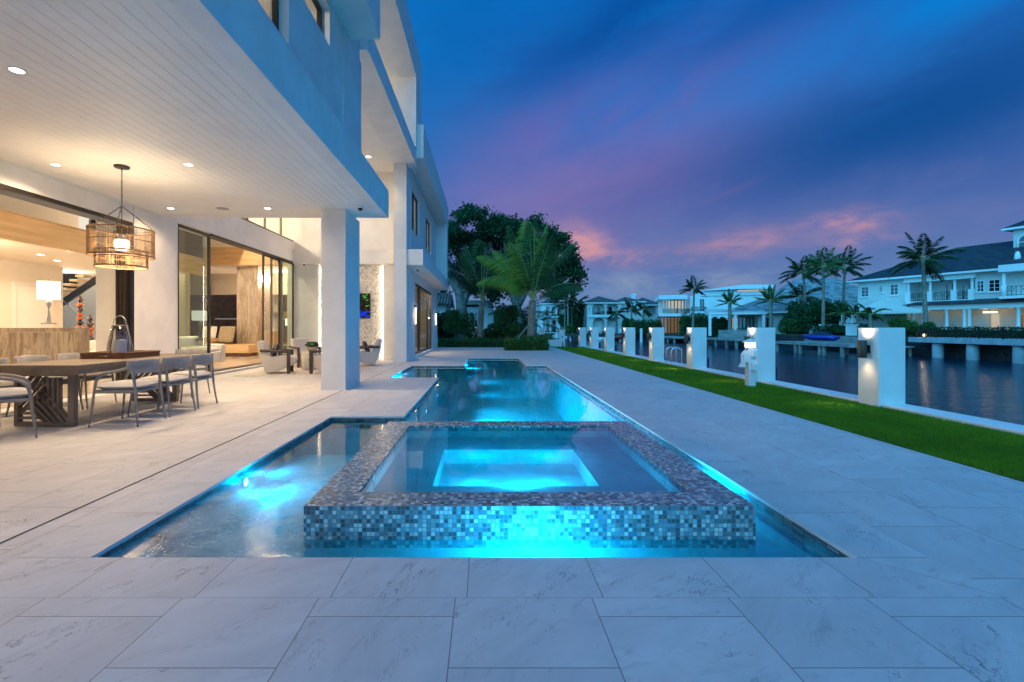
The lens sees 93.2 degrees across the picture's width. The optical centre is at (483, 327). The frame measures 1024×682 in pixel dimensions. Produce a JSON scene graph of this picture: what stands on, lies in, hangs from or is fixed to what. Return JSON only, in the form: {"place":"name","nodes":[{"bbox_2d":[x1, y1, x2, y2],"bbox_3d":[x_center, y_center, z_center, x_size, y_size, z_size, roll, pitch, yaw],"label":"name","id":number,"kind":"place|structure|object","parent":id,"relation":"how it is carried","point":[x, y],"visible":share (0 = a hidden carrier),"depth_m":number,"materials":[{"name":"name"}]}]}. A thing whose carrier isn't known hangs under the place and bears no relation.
{"place":"outdoors","nodes":[
{"label":"outdoors","id":0,"kind":"place"},
{"bbox_2d":[0,328,89,377],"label":"travertine island","id":1,"kind":"structure","parent":0,"point":[52,342],"depth_m":9.51,"materials":[{"name":"stone"}]},
{"bbox_2d":[36,279,60,323],"bbox_3d":[-9.120,-0.538,10.120,0.380,0.940,0.380,0,0,0],"label":"table lamp","id":2,"kind":"object","parent":1,"relation":"on","point":[48,291],"visible":1,"depth_m":10.03,"materials":[{"name":"fabric"}]},
{"bbox_2d":[437,293,454,341],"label":"tile roof house","id":3,"kind":"structure","parent":0,"point":[445,301],"depth_m":38.00,"materials":[{"name":"paint"}]},
{"bbox_2d":[466,300,493,334],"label":"white garden house","id":4,"kind":"structure","parent":0,"point":[472,306],"depth_m":49.00,"materials":[{"name":"paint"}]},
{"bbox_2d":[0,347,1023,681],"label":"deck paving","id":5,"kind":"structure","parent":0,"point":[962,519],"depth_m":2.09,"materials":[{"name":"stone"}]},
{"bbox_2d":[0,373,37,437],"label":"dining chair","id":6,"kind":"object","parent":5,"relation":"on","point":[15,394],"visible":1,"depth_m":5.24,"materials":[{"name":"beige metal"}]},
{"bbox_2d":[0,358,38,426],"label":"dining chair","id":7,"kind":"object","parent":5,"relation":"on","point":[5,384],"visible":0.21,"depth_m":6.08,"materials":[{"name":"beige metal"}]},
{"bbox_2d":[5,355,83,416],"bbox_3d":[-6.189,0.803,6.799,0.629,0.817,0.591,0,0,-2],"label":"dining chair","id":8,"kind":"object","parent":5,"relation":"on","point":[26,358],"visible":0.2,"depth_m":6.87,"materials":[{"name":"fabric"}]},
{"bbox_2d":[56,353,116,408],"bbox_3d":[-6.189,0.803,7.450,0.629,0.817,0.591,0,0,0],"label":"dining chair","id":9,"kind":"object","parent":5,"relation":"on","point":[85,378],"visible":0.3,"depth_m":7.40,"materials":[{"name":"fabric"}]},
{"bbox_2d":[0,354,193,425],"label":"dining table","id":10,"kind":"object","parent":5,"relation":"on","point":[48,403],"visible":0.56,"depth_m":5.85,"materials":[{"name":"brown wood"}]},
{"bbox_2d":[79,350,160,358],"bbox_3d":[-5.411,0.403,7.218,0.640,0.088,0.778,0,0,0],"label":"woven tray","id":11,"kind":"object","parent":10,"relation":"on","point":[111,355],"visible":0.94,"depth_m":6.91,"materials":[{"name":"wood"}]},
{"bbox_2d":[105,315,133,356],"bbox_3d":[-5.400,0.127,7.160,0.344,0.611,0.344,0,0,0],"label":"glass lantern","id":12,"kind":"object","parent":11,"relation":"on","point":[110,339],"visible":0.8,"depth_m":7.13,"materials":[{"name":"grey metal"}]},
{"bbox_2d":[112,340,126,352],"bbox_3d":[-5.400,0.295,7.160,0.176,0.245,0.176,0,0,0],"label":"pillar candle","id":13,"kind":"object","parent":12,"relation":"in","point":[119,346],"visible":0.68,"depth_m":7.09,"materials":[{"name":"wax"}]},
{"bbox_2d":[88,358,166,427],"bbox_3d":[-4.481,0.803,6.131,0.629,0.817,0.591,0,0,-2],"label":"dining chair","id":14,"kind":"object","parent":5,"relation":"on","point":[134,385],"visible":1,"depth_m":5.92,"materials":[{"name":"beige metal"}]},
{"bbox_2d":[127,355,195,416],"bbox_3d":[-4.481,0.803,6.779,0.629,0.817,0.591,0,0,2],"label":"dining chair","id":15,"kind":"object","parent":5,"relation":"on","point":[175,362],"visible":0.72,"depth_m":6.63,"materials":[{"name":"fabric"}]},
{"bbox_2d":[159,353,217,408],"bbox_3d":[-4.511,0.803,7.421,0.629,0.817,0.591,0,0,-3],"label":"dining chair","id":16,"kind":"object","parent":5,"relation":"on","point":[201,359],"visible":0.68,"depth_m":7.28,"materials":[{"name":"fabric"}]},
{"bbox_2d":[168,349,209,396],"bbox_3d":[-5.330,0.803,8.639,0.591,0.817,0.629,0,0,0],"label":"dining chair","id":17,"kind":"object","parent":5,"relation":"on","point":[193,351],"visible":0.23,"depth_m":8.84,"materials":[{"name":"fabric"}]},
{"bbox_2d":[0,364,400,543],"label":"slot drain floor","id":18,"kind":"structure","parent":5,"relation":"on","point":[151,475],"depth_m":3.73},
{"bbox_2d":[235,363,383,375],"bbox_3d":[-4.775,1.204,14.175,2.850,0.011,4.450,0,0,0],"label":"lounge rug","id":19,"kind":"object","parent":5,"relation":"on","point":[300,371],"visible":0.48,"depth_m":12.81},
{"bbox_2d":[257,341,297,373],"bbox_3d":[-5.424,0.774,12.709,0.941,0.848,0.722,0,0,-14],"label":"lounge armchair","id":20,"kind":"object","parent":19,"relation":"on","point":[288,361],"visible":0.95,"depth_m":12.44,"materials":[{"name":"fabric"}]},
{"bbox_2d":[288,338,320,367],"bbox_3d":[-5.481,0.774,14.783,0.722,0.848,0.941,0,0,-43],"label":"lounge armchair","id":21,"kind":"object","parent":19,"relation":"on","point":[298,346],"visible":0.54,"depth_m":14.83,"materials":[{"name":"fabric"}]},
{"bbox_2d":[307,350,320,373],"bbox_3d":[-4.106,0.774,12.741,0.941,0.848,0.722,0,0,11],"label":"lounge armchair","id":22,"kind":"object","parent":19,"relation":"on","point":[314,361],"visible":0.32,"depth_m":12.49,"materials":[{"name":"fabric"}]},
{"bbox_2d":[360,338,382,364],"bbox_3d":[-3.677,0.774,15.113,0.941,0.848,0.722,0,0,-17],"label":"lounge armchair","id":23,"kind":"object","parent":19,"relation":"on","point":[370,357],"visible":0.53,"depth_m":14.89,"materials":[{"name":"fabric"}]},
{"bbox_2d":[92,358,854,556],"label":"swimming pool","id":24,"kind":"structure","parent":5,"relation":"in","point":[323,451],"depth_m":4.27,"materials":[{"name":"liquid"}]},
{"bbox_2d":[109,359,568,556],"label":"pool water","id":25,"kind":"structure","parent":24,"relation":"in","point":[488,370],"depth_m":12.69,"materials":[{"name":"liquid"}]},
{"bbox_2d":[304,421,755,556],"bbox_3d":[0.273,1.488,4.180,2.695,0.845,2.600,0,0,0],"label":"raised spa","id":26,"kind":"object","parent":24,"relation":"in","point":[508,489],"visible":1,"depth_m":3.00,"materials":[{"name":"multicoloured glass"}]},
{"bbox_2d":[0,365,1004,596],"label":"pool coping paving","id":27,"kind":"structure","parent":5,"relation":"on","point":[852,536],"depth_m":3.23,"materials":[{"name":"stone"}]},
{"bbox_2d":[0,557,1005,597],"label":"pool coping paving","id":28,"kind":"structure","parent":5,"relation":"on","point":[473,577],"depth_m":2.33,"materials":[{"name":"stone"}]},
{"bbox_2d":[536,300,563,332],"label":"loggia house","id":29,"kind":"structure","parent":0,"point":[548,307],"depth_m":99.38,"materials":[{"name":"paint"}]},
{"bbox_2d":[581,294,657,333],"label":"arcaded house","id":30,"kind":"structure","parent":0,"point":[596,313],"depth_m":96.17,"materials":[{"name":"paint"}]},
{"bbox_2d":[406,0,1023,318],"label":"sky","id":31,"kind":"structure","parent":0,"point":[717,142],"materials":[{"name":"blue"}]},
{"bbox_2d":[537,333,912,345],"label":"shore ground","id":32,"kind":"structure","parent":0,"point":[742,342],"depth_m":60.50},
{"bbox_2d":[557,306,580,332],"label":"shrub","id":33,"kind":"object","parent":32,"relation":"on","point":[574,315],"visible":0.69,"depth_m":95.22,"materials":[{"name":"green plant"}]},
{"bbox_2d":[629,319,661,333],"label":"clipped hedge","id":34,"kind":"object","parent":32,"relation":"on","point":[644,325],"visible":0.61,"depth_m":84.12,"materials":[{"name":"green plant"}]},
{"bbox_2d":[678,275,707,327],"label":"palm tree","id":35,"kind":"object","parent":32,"relation":"on","point":[695,288],"visible":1,"depth_m":72.85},
{"bbox_2d":[678,312,707,334],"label":"clipped hedge","id":36,"kind":"object","parent":32,"relation":"on","point":[685,322],"visible":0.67,"depth_m":76.12,"materials":[{"name":"green plant"}]},
{"bbox_2d":[655,285,773,333],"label":"modern villa","id":37,"kind":"object","parent":32,"relation":"on","point":[672,309],"visible":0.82,"depth_m":83.89,"materials":[{"name":"paint"}]},
{"bbox_2d":[702,316,727,335],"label":"clipped hedge","id":38,"kind":"object","parent":32,"relation":"on","point":[720,323],"visible":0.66,"depth_m":66.07,"materials":[{"name":"green plant"}]},
{"bbox_2d":[716,288,743,333],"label":"palm tree","id":39,"kind":"object","parent":32,"relation":"on","point":[728,299],"visible":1,"depth_m":63.83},
{"bbox_2d":[753,284,788,327],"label":"palm tree","id":40,"kind":"object","parent":32,"relation":"on","point":[769,296],"visible":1,"depth_m":60.81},
{"bbox_2d":[565,334,1011,361],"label":"bulkhead wall","id":41,"kind":"structure","parent":32,"relation":"on","point":[991,352],"depth_m":38.53,"materials":[{"name":"concrete"}]},
{"bbox_2d":[804,336,857,342],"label":"swim steps","id":42,"kind":"structure","parent":41,"relation":"on","point":[846,339],"depth_m":46.48,"materials":[{"name":"white wood"}]},
{"bbox_2d":[778,318,802,333],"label":"shrub","id":43,"kind":"object","parent":32,"relation":"on","point":[791,327],"visible":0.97,"depth_m":57.77,"materials":[{"name":"green plant"}]},
{"bbox_2d":[778,281,821,303],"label":"palm tree","id":44,"kind":"object","parent":32,"relation":"on","point":[795,291],"visible":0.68,"depth_m":63.69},
{"bbox_2d":[776,298,825,333],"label":"shrub","id":45,"kind":"object","parent":32,"relation":"on","point":[801,312],"visible":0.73,"depth_m":58.48,"materials":[{"name":"green plant"}]},
{"bbox_2d":[778,254,825,303],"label":"palm tree","id":46,"kind":"object","parent":32,"relation":"on","point":[797,267],"visible":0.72,"depth_m":61.91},
{"bbox_2d":[774,278,857,333],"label":"slate roof house","id":47,"kind":"structure","parent":32,"relation":"on","point":[833,289],"depth_m":72.72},
{"bbox_2d":[804,331,839,340],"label":"boat","id":48,"kind":"object","parent":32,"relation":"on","point":[820,336],"visible":1,"depth_m":44.31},
{"bbox_2d":[796,247,851,323],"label":"palm tree","id":49,"kind":"object","parent":32,"relation":"on","point":[818,262],"visible":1,"depth_m":55.82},
{"bbox_2d":[806,298,849,328],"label":"shrub","id":50,"kind":"object","parent":32,"relation":"on","point":[832,318],"visible":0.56,"depth_m":59.11,"materials":[{"name":"green plant"}]},
{"bbox_2d":[811,323,873,334],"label":"shrub","id":51,"kind":"object","parent":32,"relation":"on","point":[836,329],"visible":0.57,"depth_m":49.56,"materials":[{"name":"green plant"}]},
{"bbox_2d":[814,245,872,303],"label":"palm tree","id":52,"kind":"object","parent":32,"relation":"on","point":[850,267],"visible":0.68,"depth_m":59.53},
{"bbox_2d":[837,301,877,334],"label":"palm tree","id":53,"kind":"object","parent":32,"relation":"on","point":[855,309],"visible":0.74,"depth_m":48.92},
{"bbox_2d":[849,302,892,327],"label":"palm tree","id":54,"kind":"object","parent":32,"relation":"on","point":[868,310],"visible":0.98,"depth_m":45.94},
{"bbox_2d":[841,300,922,325],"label":"canvas canopy","id":55,"kind":"object","parent":32,"relation":"on","point":[895,308],"visible":0.49,"depth_m":48.65,"materials":[{"name":"white fabric"}]},
{"bbox_2d":[887,317,920,336],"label":"shrub","id":56,"kind":"object","parent":32,"relation":"on","point":[908,325],"visible":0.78,"depth_m":41.62,"materials":[{"name":"green plant"}]},
{"bbox_2d":[888,232,966,323],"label":"palm tree","id":57,"kind":"object","parent":32,"relation":"on","point":[928,265],"visible":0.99,"depth_m":42.85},
{"bbox_2d":[847,221,1023,329],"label":"waterfront mansion","id":58,"kind":"structure","parent":32,"relation":"on","point":[982,285],"depth_m":46.82,"materials":[{"name":"paint"}]},
{"bbox_2d":[987,279,1000,292],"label":"window","id":59,"kind":"structure","parent":58,"relation":"in","point":[994,285],"depth_m":44.09,"materials":[{"name":"white"}]},
{"bbox_2d":[921,325,1023,337],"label":"clipped hedge","id":60,"kind":"object","parent":32,"relation":"on","point":[993,334],"visible":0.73,"depth_m":36.50,"materials":[{"name":"green plant"}]},
{"bbox_2d":[705,298,791,335],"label":"lodge house","id":61,"kind":"structure","parent":0,"point":[747,315],"depth_m":64.91,"materials":[{"name":"paint"}]},
{"bbox_2d":[552,340,1023,424],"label":"canal water","id":62,"kind":"structure","parent":0,"point":[990,389],"depth_m":23.17,"materials":[{"name":"liquid"}]},
{"bbox_2d":[707,337,743,348],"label":"dock","id":63,"kind":"object","parent":62,"relation":"in","point":[716,339],"visible":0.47,"depth_m":54.57,"materials":[{"name":"grey wood"}]},
{"bbox_2d":[718,330,746,338],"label":"board screen","id":64,"kind":"object","parent":63,"relation":"on","point":[741,333],"visible":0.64,"depth_m":56.19,"materials":[{"name":"white wood"}]},
{"bbox_2d":[775,341,856,356],"bbox_3d":[28.950,2.210,41.500,2.560,1.800,10.000,0,0,0],"label":"dock","id":65,"kind":"object","parent":62,"relation":"in","point":[822,348],"visible":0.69,"depth_m":39.95,"materials":[{"name":"grey wood"}]},
{"bbox_2d":[908,337,1023,363],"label":"concrete pier","id":66,"kind":"structure","parent":62,"relation":"in","point":[972,349],"depth_m":33.77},
{"bbox_2d":[916,327,1023,339],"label":"pier railing","id":67,"kind":"object","parent":66,"relation":"on","point":[979,337],"visible":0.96,"depth_m":34.36,"materials":[{"name":"white metal"}]},
{"bbox_2d":[554,347,1023,481],"bbox_3d":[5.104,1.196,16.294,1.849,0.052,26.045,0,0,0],"label":"grass","id":68,"kind":"structure","parent":0,"point":[994,451],"depth_m":6.26,"materials":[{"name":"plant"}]},
{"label":"land ground","id":69,"kind":"structure","parent":0,"visible":0},
{"bbox_2d":[0,0,447,417],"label":"modern house","id":70,"kind":"structure","parent":69,"relation":"on","point":[292,114],"depth_m":8.71,"materials":[{"name":"paint"}]},
{"bbox_2d":[12,281,53,327],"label":"wall","id":71,"kind":"structure","parent":70,"relation":"in","point":[28,311],"depth_m":15.12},
{"bbox_2d":[63,275,95,322],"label":"floating staircase","id":72,"kind":"structure","parent":70,"relation":"attached to","point":[79,290],"depth_m":18.53,"materials":[{"name":"brown wood"}]},
{"bbox_2d":[116,226,118,380],"bbox_3d":[-6.735,-0.380,8.887,0.050,2.980,0.055,0,0,0],"label":"stacked door panel","id":73,"kind":"structure","parent":70,"relation":"in","point":[117,271],"depth_m":8.86,"materials":[{"name":"brown metal"}]},
{"bbox_2d":[85,164,155,269],"bbox_3d":[-5.100,-1.554,6.800,0.792,1.428,0.792,0,0,0],"label":"woven pendant","id":74,"kind":"object","parent":70,"relation":"hanging from","point":[121,244],"visible":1,"depth_m":6.64,"materials":[{"name":"wicker"}]},
{"bbox_2d":[119,226,122,379],"bbox_3d":[-6.665,-0.380,8.885,0.050,2.980,0.060,0,0,0],"label":"stacked door panel","id":75,"kind":"structure","parent":70,"relation":"in","point":[120,271],"depth_m":8.85,"materials":[{"name":"brown metal"}]},
{"bbox_2d":[123,226,127,379],"bbox_3d":[-6.595,-0.380,8.883,0.050,2.980,0.065,0,0,0],"label":"stacked door panel","id":76,"kind":"structure","parent":70,"relation":"in","point":[125,272],"depth_m":8.85,"materials":[{"name":"brown metal"}]},
{"bbox_2d":[178,223,210,370],"bbox_3d":[-7.055,-0.630,11.740,0.050,3.520,1.360,0,0,0],"label":"sliding door","id":77,"kind":"structure","parent":70,"relation":"in","point":[207,235],"depth_m":12.34,"materials":[{"name":"brown metal"}]},
{"bbox_2d":[191,311,206,340],"bbox_3d":[-8.750,-0.050,14.900,0.480,0.920,0.480,0,0,0],"label":"table lamp","id":78,"kind":"object","parent":70,"relation":"on","point":[200,316],"visible":0.94,"depth_m":14.77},
{"bbox_2d":[179,336,224,361],"bbox_3d":[-8.600,0.674,14.000,0.940,0.800,2.440,0,0,0],"label":"sofa","id":79,"kind":"object","parent":70,"relation":"on","point":[191,342],"visible":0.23,"depth_m":14.67,"materials":[{"name":"white fabric"}]},
{"bbox_2d":[225,344,258,356],"bbox_3d":[-10.125,0.897,19.015,2.150,0.474,0.930,0,0,0],"label":"hearth bench","id":80,"kind":"object","parent":70,"relation":"on","point":[238,350],"visible":0.39,"depth_m":18.58,"materials":[{"name":"brown wood"}]},
{"bbox_2d":[218,326,235,341],"bbox_3d":[-10.050,0.270,18.850,0.660,0.660,0.150,0,-18,6],"label":"pillow","id":81,"kind":"object","parent":80,"relation":"on","point":[226,333],"visible":1,"depth_m":18.78,"materials":[{"name":"beige fabric"}]},
{"bbox_2d":[241,218,292,240],"bbox_3d":[-7.115,-4.340,15.550,0.070,2.340,5.200,0,0,0],"label":"window","id":82,"kind":"structure","parent":70,"relation":"in","point":[264,219],"depth_m":16.25,"materials":[{"name":"glass"}]},
{"bbox_2d":[262,254,277,340],"bbox_3d":[-7.125,-0.630,16.225,0.050,3.520,1.350,0,0,0],"label":"sliding door","id":83,"kind":"structure","parent":70,"relation":"in","point":[263,256],"depth_m":15.55,"materials":[{"name":"brown metal"}]},
{"bbox_2d":[272,0,278,30],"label":"window","id":84,"kind":"structure","parent":70,"relation":"in","point":[275,3],"depth_m":6.30,"materials":[{"name":"glass"}]},
{"bbox_2d":[270,258,282,354],"bbox_3d":[-7.195,-0.630,16.750,0.050,3.520,0.900,0,0,0],"label":"sliding door","id":85,"kind":"structure","parent":70,"relation":"in","point":[271,260],"depth_m":16.37,"materials":[{"name":"brown metal"}]},
{"bbox_2d":[278,259,293,354],"bbox_3d":[-7.055,-0.630,17.250,0.050,3.520,1.260,0,0,0],"label":"sliding door","id":86,"kind":"structure","parent":70,"relation":"in","point":[279,260],"depth_m":16.68,"materials":[{"name":"brown metal"}]},
{"bbox_2d":[360,293,370,317],"bbox_3d":[-4.950,-0.790,17.819,1.520,0.920,0.062,0,0,0],"label":"television","id":87,"kind":"object","parent":70,"relation":"attached to","point":[365,305],"visible":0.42,"depth_m":17.79,"materials":[{"name":"multicoloured metal"}]},
{"bbox_2d":[415,283,430,353],"bbox_3d":[-2.820,-0.350,22.350,0.100,2.880,6.100,0,0,0],"label":"wing door","id":88,"kind":"structure","parent":70,"relation":"in","point":[426,294],"depth_m":22.89,"materials":[{"name":"brown metal"}]},
{"bbox_2d":[437,201,588,338],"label":"broad tree","id":89,"kind":"object","parent":69,"relation":"on","point":[489,228],"visible":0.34,"depth_m":43.14,"materials":[{"name":"green plant"}]},
{"bbox_2d":[577,345,1023,435],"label":"seawall","id":90,"kind":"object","parent":69,"relation":"on","point":[991,424],"visible":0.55,"depth_m":7.08,"materials":[{"name":"paint"}]},
{"bbox_2d":[687,328,706,369],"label":"seawall pillar","id":91,"kind":"structure","parent":90,"relation":"on","point":[697,351],"depth_m":13.78,"materials":[{"name":"paint"}]},
{"label":"turf ground","id":92,"kind":"structure","parent":0,"visible":0},
{"bbox_2d":[590,327,598,348],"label":"seawall pillar","id":93,"kind":"structure","parent":92,"relation":"on","point":[594,338],"depth_m":26.78,"materials":[{"name":"paint"}]},
{"bbox_2d":[604,327,613,351],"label":"seawall pillar","id":94,"kind":"structure","parent":92,"relation":"on","point":[609,339],"depth_m":23.53,"materials":[{"name":"paint"}]},
{"bbox_2d":[623,327,634,355],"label":"seawall pillar","id":95,"kind":"structure","parent":92,"relation":"on","point":[629,342],"depth_m":20.28,"materials":[{"name":"paint"}]},
{"bbox_2d":[649,327,663,360],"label":"seawall pillar","id":96,"kind":"structure","parent":92,"relation":"on","point":[656,346],"depth_m":17.03,"materials":[{"name":"paint"}]},
{"bbox_2d":[738,338,757,386],"bbox_3d":[5.415,0.718,9.900,0.340,0.995,0.280,0,0,0],"label":"dock pedestal","id":97,"kind":"object","parent":92,"relation":"on","point":[749,354],"visible":0.95,"depth_m":9.84,"materials":[{"name":"white plastic"}]},
{"bbox_2d":[747,328,774,382],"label":"seawall pillar","id":98,"kind":"structure","parent":92,"relation":"on","point":[764,338],"depth_m":10.53,"materials":[{"name":"paint"}]},
{"bbox_2d":[858,328,904,406],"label":"seawall pillar","id":99,"kind":"structure","parent":92,"relation":"on","point":[881,373],"depth_m":7.28,"materials":[{"name":"paint"}]},
{"bbox_2d":[857,340,869,357],"bbox_3d":[5.870,0.335,7.480,0.157,0.270,0.124,0,0,0],"label":"pillar lamp","id":100,"kind":"object","parent":99,"relation":"attached to","point":[863,348],"visible":1,"depth_m":7.43,"materials":[{"name":"brown metal"}]},
{"label":"planting bed ground","id":101,"kind":"structure","parent":0,"visible":0},
{"bbox_2d":[437,311,456,341],"bbox_3d":[-2.806,0.081,32.972,2.214,2.376,1.260,0,0,-11],"label":"shrub","id":102,"kind":"object","parent":101,"relation":"on","point":[441,333],"visible":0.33,"depth_m":32.66,"materials":[{"name":"green plant"}]},
{"bbox_2d":[441,309,475,338],"bbox_3d":[-1.804,0.017,31.204,2.402,2.437,1.718,0,0,24],"label":"shrub","id":103,"kind":"object","parent":101,"relation":"on","point":[454,321],"visible":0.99,"depth_m":30.90,"materials":[{"name":"green plant"}]},
{"bbox_2d":[437,336,504,347],"bbox_3d":[-0.715,0.904,29.708,4.369,0.730,1.086,0,0,0],"label":"hedge","id":104,"kind":"object","parent":101,"relation":"on","point":[471,342],"visible":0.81,"depth_m":29.44,"materials":[{"name":"green plant"}]},
{"bbox_2d":[448,240,516,336],"bbox_3d":[-0.247,-2.249,31.065,4.618,6.970,3.972,0,0,0],"label":"palm tree","id":105,"kind":"object","parent":101,"relation":"on","point":[466,283],"visible":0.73,"depth_m":30.78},
{"bbox_2d":[486,303,518,339],"bbox_3d":[1.383,-0.218,31.619,2.473,2.908,1.447,0,0,-12],"label":"shrub","id":106,"kind":"object","parent":101,"relation":"on","point":[507,315],"visible":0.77,"depth_m":31.51,"materials":[{"name":"green plant"}]},
{"bbox_2d":[501,321,526,338],"bbox_3d":[2.050,0.408,30.587,2.058,1.645,1.129,0,0,0],"label":"shrub","id":107,"kind":"object","parent":101,"relation":"on","point":[514,328],"visible":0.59,"depth_m":30.39,"materials":[{"name":"green plant"}]},
{"bbox_2d":[487,294,548,328],"bbox_3d":[2.246,-0.657,32.955,4.385,3.774,4.079,0,0,0],"label":"palm tree","id":108,"kind":"object","parent":101,"relation":"on","point":[520,312],"visible":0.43,"depth_m":33.25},
{"bbox_2d":[503,336,549,350],"bbox_3d":[2.270,0.854,25.938,2.514,0.850,1.732,0,0,0],"label":"hedge","id":109,"kind":"object","parent":101,"relation":"on","point":[528,344],"visible":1,"depth_m":25.35,"materials":[{"name":"green plant"}]},
{"bbox_2d":[476,221,583,338],"bbox_3d":[2.645,-2.430,27.108,6.274,7.330,4.339,0,0,0],"label":"palm tree","id":110,"kind":"object","parent":101,"relation":"on","point":[516,282],"visible":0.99,"depth_m":26.88,"materials":[{"name":"plant"}]},
{"bbox_2d":[518,296,565,334],"bbox_3d":[3.501,-0.493,32.443,4.109,3.447,3.529,0,0,0],"label":"palm tree","id":111,"kind":"object","parent":101,"relation":"on","point":[538,317],"visible":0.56,"depth_m":32.44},
{"bbox_2d":[538,330,565,345],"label":"end wall","id":112,"kind":"structure","parent":101,"relation":"on","point":[560,333],"depth_m":31.20,"materials":[{"name":"paint"}]},
{"bbox_3d":[-10.150,0.939,12.925,2.500,0.390,0.750,0,0,0],"label":"console table","id":113,"kind":"object","parent":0,"visible":0},
{"bbox_2d":[75,295,84,327],"bbox_3d":[-10.750,-0.066,12.850,0.210,1.612,0.207,0,0,0],"label":"glass totem","id":114,"kind":"object","parent":113,"relation":"on","point":[79,309],"visible":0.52,"depth_m":12.80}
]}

